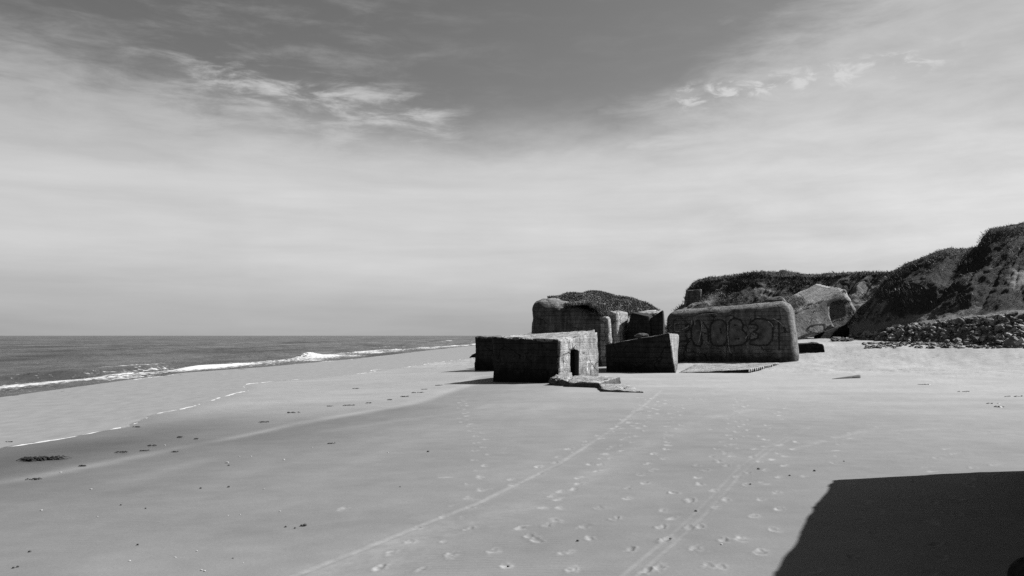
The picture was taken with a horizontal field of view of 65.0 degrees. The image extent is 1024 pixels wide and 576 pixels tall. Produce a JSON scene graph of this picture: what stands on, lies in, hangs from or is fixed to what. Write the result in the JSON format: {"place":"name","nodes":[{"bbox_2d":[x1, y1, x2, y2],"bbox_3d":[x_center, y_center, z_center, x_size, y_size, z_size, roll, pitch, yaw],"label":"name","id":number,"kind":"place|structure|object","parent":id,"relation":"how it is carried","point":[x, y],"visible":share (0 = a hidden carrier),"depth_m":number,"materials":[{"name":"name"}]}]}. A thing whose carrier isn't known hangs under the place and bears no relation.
{"place":"outdoors","nodes":[
{"label":"outdoors","id":0,"kind":"place"},
{"bbox_2d":[0,336,475,396],"bbox_3d":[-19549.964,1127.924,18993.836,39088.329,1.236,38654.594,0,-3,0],"label":"sea","id":1,"kind":"structure","parent":0,"point":[31,364],"depth_m":157.46,"materials":[{"name":"grey liquid"}]},
{"bbox_2d":[0,337,1023,575],"bbox_3d":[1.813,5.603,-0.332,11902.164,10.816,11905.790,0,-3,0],"label":"sand","id":2,"kind":"structure","parent":0,"point":[527,479],"depth_m":17.64,"materials":[{"name":"grey sand"}]},
{"bbox_2d":[16,455,70,460],"bbox_3d":[-13.194,4.777,22.558,1.456,0.138,0.520,0,-3,0],"label":"seaweed","id":3,"kind":"object","parent":2,"relation":"on","point":[58,457],"visible":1,"depth_m":22.54,"materials":[{"name":"black plant"}]},
{"bbox_2d":[0,345,475,446],"bbox_3d":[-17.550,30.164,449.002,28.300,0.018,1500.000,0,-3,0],"label":"swash","id":4,"kind":"object","parent":2,"relation":"on","point":[50,415],"visible":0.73,"depth_m":48.05,"materials":[{"name":"liquid"}]},
{"bbox_2d":[10,358,474,446],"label":"sea foam","id":5,"kind":"object","parent":4,"relation":"on","point":[162,412],"visible":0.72,"depth_m":36.90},
{"bbox_2d":[474,335,510,370],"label":"concrete bunker","id":6,"kind":"object","parent":2,"relation":"on","point":[484,354],"visible":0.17,"depth_m":72.88},
{"bbox_2d":[492,330,598,382],"bbox_3d":[2.412,4.933,55.304,5.106,4.152,6.524,-2,-4,30],"label":"concrete bunker","id":7,"kind":"object","parent":2,"relation":"on","point":[538,358],"visible":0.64,"depth_m":52.99,"materials":[{"name":"concrete"}]},
{"bbox_2d":[549,372,572,385],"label":"broken slab","id":8,"kind":"structure","parent":2,"relation":"on","point":[561,379],"depth_m":49.11,"materials":[{"name":"concrete"}]},
{"bbox_2d":[531,298,645,366],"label":"concrete bunker","id":9,"kind":"object","parent":2,"relation":"on","point":[551,315],"visible":0.27,"depth_m":79.41},
{"bbox_2d":[547,290,660,315],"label":"roof grass","id":10,"kind":"structure","parent":9,"relation":"on","point":[605,303],"depth_m":84.21,"materials":[{"name":"plant"}]},
{"bbox_2d":[639,310,657,315],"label":"concrete slab","id":11,"kind":"structure","parent":9,"relation":"on","point":[652,312],"depth_m":82.97,"materials":[{"name":"white concrete"}]},
{"bbox_2d":[567,375,620,387],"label":"broken slab","id":12,"kind":"structure","parent":2,"relation":"on","point":[586,381],"depth_m":47.95,"materials":[{"name":"concrete"}]},
{"bbox_2d":[598,384,643,392],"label":"broken slab","id":13,"kind":"structure","parent":2,"relation":"on","point":[615,388],"depth_m":43.78,"materials":[{"name":"concrete"}]},
{"bbox_2d":[626,312,652,339],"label":"concrete block","id":14,"kind":"structure","parent":2,"relation":"on","point":[639,322],"depth_m":79.02,"materials":[{"name":"black concrete"}]},
{"bbox_2d":[650,310,664,335],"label":"concrete slab","id":15,"kind":"structure","parent":14,"relation":"on","point":[657,322],"depth_m":78.52,"materials":[{"name":"black concrete"}]},
{"bbox_2d":[605,333,678,372],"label":"concrete slab","id":16,"kind":"structure","parent":2,"relation":"on","point":[655,354],"depth_m":65.00,"materials":[{"name":"grey concrete"}]},
{"bbox_2d":[634,333,648,337],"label":"concrete lump","id":17,"kind":"object","parent":16,"relation":"on","point":[639,335],"visible":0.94,"depth_m":65.19,"materials":[{"name":"grey concrete"}]},
{"bbox_2d":[680,363,778,372],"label":"concrete slab","id":18,"kind":"structure","parent":2,"relation":"on","point":[729,368],"depth_m":68.02,"materials":[{"name":"concrete"}]},
{"bbox_2d":[667,296,798,361],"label":"concrete bunker","id":19,"kind":"object","parent":2,"relation":"on","point":[765,331],"visible":0.88,"depth_m":81.63,"materials":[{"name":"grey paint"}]},
{"bbox_2d":[798,342,824,352],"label":"concrete lump","id":20,"kind":"object","parent":2,"relation":"on","point":[811,347],"visible":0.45,"depth_m":86.57,"materials":[{"name":"black concrete"}]},
{"bbox_2d":[792,284,858,339],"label":"concrete bunker","id":21,"kind":"object","parent":2,"relation":"on","point":[821,312],"visible":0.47,"depth_m":107.04,"materials":[{"name":"grey concrete"}]},
{"bbox_2d":[783,295,812,309],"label":"roof grass","id":22,"kind":"structure","parent":21,"relation":"on","point":[794,301],"depth_m":110.32,"materials":[{"name":"plant"}]},
{"bbox_2d":[833,375,860,378],"bbox_3d":[23.162,6.197,55.527,2.913,0.347,0.310,2,-4,-29],"label":"driftwood plank","id":23,"kind":"object","parent":2,"relation":"on","point":[854,376],"visible":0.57,"depth_m":55.58,"materials":[{"name":"grey wood"}]},
{"bbox_2d":[835,313,1023,348],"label":"boulders","id":24,"kind":"object","parent":2,"relation":"on","point":[949,324],"visible":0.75,"depth_m":86.34,"materials":[{"name":"stone"}]},
{"bbox_2d":[1007,557,1023,575],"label":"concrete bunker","id":25,"kind":"object","parent":2,"relation":"on","point":[1016,567],"visible":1,"depth_m":8.35},
{"bbox_2d":[0,0,1023,335],"label":"sky","id":26,"kind":"structure","parent":0,"point":[168,167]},
{"bbox_2d":[665,270,887,337],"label":"dune cliff","id":27,"kind":"structure","parent":0,"point":[856,284],"depth_m":141.63,"materials":[{"name":"grey sand"}]},
{"bbox_2d":[686,289,701,306],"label":"concrete block","id":28,"kind":"structure","parent":27,"relation":"on","point":[692,296],"depth_m":146.73,"materials":[{"name":"grey concrete"}]},
{"bbox_2d":[849,224,1023,346],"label":"dune","id":29,"kind":"structure","parent":0,"point":[883,315],"depth_m":97.60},
{"bbox_2d":[665,221,1023,331],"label":"marram grass","id":30,"kind":"structure","parent":29,"relation":"on","point":[777,273],"depth_m":108.36,"materials":[{"name":"black plant"}]},
{"bbox_2d":[879,331,886,336],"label":"boulder","id":31,"kind":"object","parent":29,"relation":"on","point":[882,334],"visible":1,"depth_m":95.07,"materials":[{"name":"stone"}]},
{"bbox_2d":[889,337,897,341],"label":"boulder","id":32,"kind":"object","parent":29,"relation":"on","point":[894,339],"visible":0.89,"depth_m":92.82,"materials":[{"name":"stone"}]},
{"bbox_2d":[896,329,906,334],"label":"boulder","id":33,"kind":"object","parent":29,"relation":"on","point":[901,331],"visible":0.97,"depth_m":92.33,"materials":[{"name":"stone"}]},
{"bbox_2d":[940,329,950,334],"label":"boulder","id":34,"kind":"object","parent":29,"relation":"on","point":[944,332],"visible":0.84,"depth_m":87.25,"materials":[{"name":"stone"}]},
{"bbox_2d":[953,338,961,343],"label":"boulder","id":35,"kind":"object","parent":29,"relation":"on","point":[956,340],"visible":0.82,"depth_m":84.38,"materials":[{"name":"stone"}]},
{"bbox_2d":[954,318,965,325],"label":"boulder","id":36,"kind":"object","parent":29,"relation":"on","point":[959,320],"visible":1,"depth_m":86.73,"materials":[{"name":"stone"}]},
{"bbox_2d":[972,337,980,342],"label":"boulder","id":37,"kind":"object","parent":29,"relation":"on","point":[976,339],"visible":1,"depth_m":82.33,"materials":[{"name":"stone"}]},
{"bbox_2d":[994,323,1004,330],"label":"boulder","id":38,"kind":"object","parent":29,"relation":"on","point":[999,327],"visible":0.99,"depth_m":81.37,"materials":[{"name":"stone"}]},
{"bbox_2d":[1004,340,1015,347],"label":"boulder","id":39,"kind":"object","parent":29,"relation":"on","point":[1007,343],"visible":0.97,"depth_m":78.05,"materials":[{"name":"stone"}]},
{"bbox_2d":[1007,311,1017,316],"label":"boulder","id":40,"kind":"object","parent":29,"relation":"on","point":[1014,314],"visible":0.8,"depth_m":82.36,"materials":[{"name":"stone"}]},
{"bbox_2d":[1009,336,1018,339],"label":"boulder","id":41,"kind":"object","parent":29,"relation":"on","point":[1013,338],"visible":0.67,"depth_m":78.59,"materials":[{"name":"stone"}]},
{"bbox_2d":[1015,337,1023,345],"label":"boulder","id":42,"kind":"object","parent":29,"relation":"on","point":[1020,340],"visible":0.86,"depth_m":77.60,"materials":[{"name":"stone"}]}
]}

